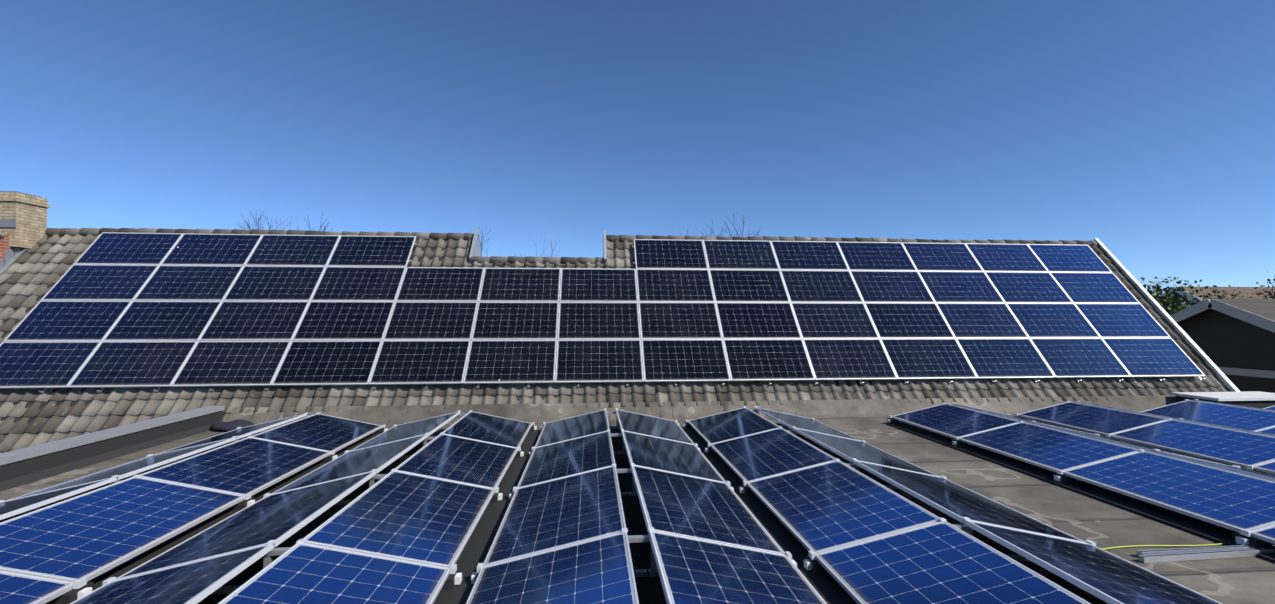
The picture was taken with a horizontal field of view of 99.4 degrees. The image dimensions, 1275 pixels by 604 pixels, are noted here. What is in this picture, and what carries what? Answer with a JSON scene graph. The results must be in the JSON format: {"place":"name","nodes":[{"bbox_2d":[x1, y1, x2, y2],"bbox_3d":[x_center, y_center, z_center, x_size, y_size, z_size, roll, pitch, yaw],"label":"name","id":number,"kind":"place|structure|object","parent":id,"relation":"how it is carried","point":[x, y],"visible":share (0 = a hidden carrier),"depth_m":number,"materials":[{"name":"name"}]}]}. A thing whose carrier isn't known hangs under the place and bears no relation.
{"place":"outdoors","nodes":[
{"label":"outdoors","id":0,"kind":"place"},
{"bbox_2d":[210,419,255,430],"bbox_3d":[-6.605,1.998,8.805,0.700,0.171,0.396,0,-2,-5],"label":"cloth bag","id":1,"kind":"object","parent":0,"point":[230,425],"visible":0.85,"depth_m":8.71,"materials":[{"name":"grey fabric"}]},
{"bbox_2d":[0,0,1274,295],"label":"sky","id":2,"kind":"structure","parent":0,"point":[1145,129],"materials":[{"name":"blue"}]},
{"label":"ground","id":3,"kind":"structure","parent":0,"visible":0},
{"bbox_2d":[238,210,328,230],"bbox_3d":[-19.447,1.582,29.296,13.260,14.305,8.840,-1,-2,40],"label":"tree","id":4,"kind":"object","parent":3,"relation":"on","point":[273,222],"visible":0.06,"depth_m":28.68,"materials":[{"name":"brown plant"}]},
{"bbox_2d":[479,229,559,256],"bbox_3d":[-8.183,2.404,30.015,9.812,12.704,6.152,1,-2,-32],"label":"tree","id":5,"kind":"object","parent":3,"relation":"on","point":[481,243],"visible":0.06,"depth_m":28.69,"materials":[{"name":"brown plant"}]},
{"bbox_2d":[0,235,1220,450],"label":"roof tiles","id":6,"kind":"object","parent":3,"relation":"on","point":[478,253],"depth_m":10.68,"materials":[{"name":"brown"}]},
{"bbox_2d":[0,191,49,274],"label":"chimney","id":7,"kind":"object","parent":6,"relation":"on","point":[23,222],"visible":0.96,"depth_m":11.48,"materials":[{"name":"beige brick"}]},
{"bbox_2d":[0,232,475,452],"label":"roof tiles","id":8,"kind":"object","parent":6,"relation":"on","point":[36,274],"visible":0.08,"depth_m":9.69,"materials":[{"name":"grey tile"}]},
{"bbox_2d":[443,260,606,409],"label":"roof tiles","id":9,"kind":"object","parent":6,"relation":"on","point":[506,393],"visible":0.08,"depth_m":10.15,"materials":[{"name":"grey tile"}]},
{"bbox_2d":[0,232,1204,392],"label":"roof solar array","id":10,"kind":"object","parent":6,"relation":"on","point":[118,309],"visible":1,"depth_m":11.31,"materials":[{"name":"blue glass"}]},
{"bbox_2d":[604,238,1230,418],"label":"roof tiles","id":11,"kind":"object","parent":6,"relation":"on","point":[620,254],"visible":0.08,"depth_m":10.82,"materials":[{"name":"grey tile"}]},
{"bbox_2d":[469,228,606,261],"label":"verge trim","id":12,"kind":"structure","parent":11,"relation":"attached to","point":[473,246],"depth_m":12.62,"materials":[{"name":"metal"}]},
{"bbox_2d":[45,228,1098,263],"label":"ridge tiles","id":13,"kind":"object","parent":11,"relation":"on","point":[447,236],"visible":0.71,"depth_m":12.67,"materials":[{"name":"grey tile"}]},
{"bbox_2d":[1093,238,1240,391],"bbox_3d":[12.355,1.477,11.644,0.095,6.503,5.512,0,-2,-5],"label":"verge board","id":14,"kind":"object","parent":11,"relation":"attached to","point":[1224,379],"visible":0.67,"depth_m":12.42,"materials":[{"name":"white paint"}]},
{"bbox_2d":[0,395,1274,603],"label":"flat roof","id":15,"kind":"structure","parent":3,"relation":"on","point":[1068,511],"depth_m":6.64,"materials":[{"name":"concrete"}]},
{"bbox_2d":[610,421,653,603],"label":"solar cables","id":16,"kind":"object","parent":15,"relation":"on","point":[632,525],"visible":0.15,"depth_m":4.41,"materials":[{"name":"black rubber"}]},
{"bbox_2d":[0,399,1274,603],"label":"solar panels","id":17,"kind":"object","parent":15,"relation":"on","point":[744,505],"visible":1,"depth_m":4.46,"materials":[{"name":"blue glass"}]},
{"bbox_2d":[1101,543,1223,549],"bbox_3d":[4.698,1.934,4.348,2.302,0.010,0.072,0,-2,-7],"label":"cable","id":18,"kind":"object","parent":15,"relation":"on","point":[1161,546],"visible":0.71,"depth_m":4.28,"materials":[{"name":"yellow plastic"}]},
{"bbox_2d":[1136,544,1274,562],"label":"loose rails","id":19,"kind":"object","parent":15,"relation":"on","point":[1178,554],"visible":0.81,"depth_m":4.09,"materials":[{"name":"metal"}]},
{"bbox_2d":[1171,391,1274,408],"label":"roof light box","id":20,"kind":"object","parent":15,"relation":"on","point":[1258,399],"visible":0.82,"depth_m":10.38,"materials":[{"name":"white plastic"}]},
{"bbox_2d":[680,214,761,236],"bbox_3d":[4.406,1.732,32.412,6.144,14.209,9.381,-1,-2,33],"label":"tree","id":21,"kind":"object","parent":3,"relation":"on","point":[733,230],"visible":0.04,"depth_m":32.82,"materials":[{"name":"brown plant"}]},
{"bbox_2d":[1140,277,1226,314],"bbox_3d":[20.021,3.703,22.003,7.054,9.605,5.687,1,-2,-37],"label":"tree","id":22,"kind":"object","parent":3,"relation":"on","point":[1162,299],"visible":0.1,"depth_m":20.70,"materials":[{"name":"green plant"}]},
{"bbox_2d":[1163,286,1274,312],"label":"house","id":23,"kind":"structure","parent":3,"relation":"on","point":[1245,292],"depth_m":26.01,"materials":[{"name":"brown brick"}]},
{"bbox_2d":[1170,299,1274,392],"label":"neighboring house","id":24,"kind":"structure","parent":3,"relation":"on","point":[1233,340],"depth_m":14.04,"materials":[{"name":"grey"}]},
{"bbox_2d":[1180,271,1274,306],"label":"tree","id":25,"kind":"object","parent":3,"relation":"on","point":[1272,296],"visible":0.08,"depth_m":24.45,"materials":[{"name":"green plant"}]}
]}

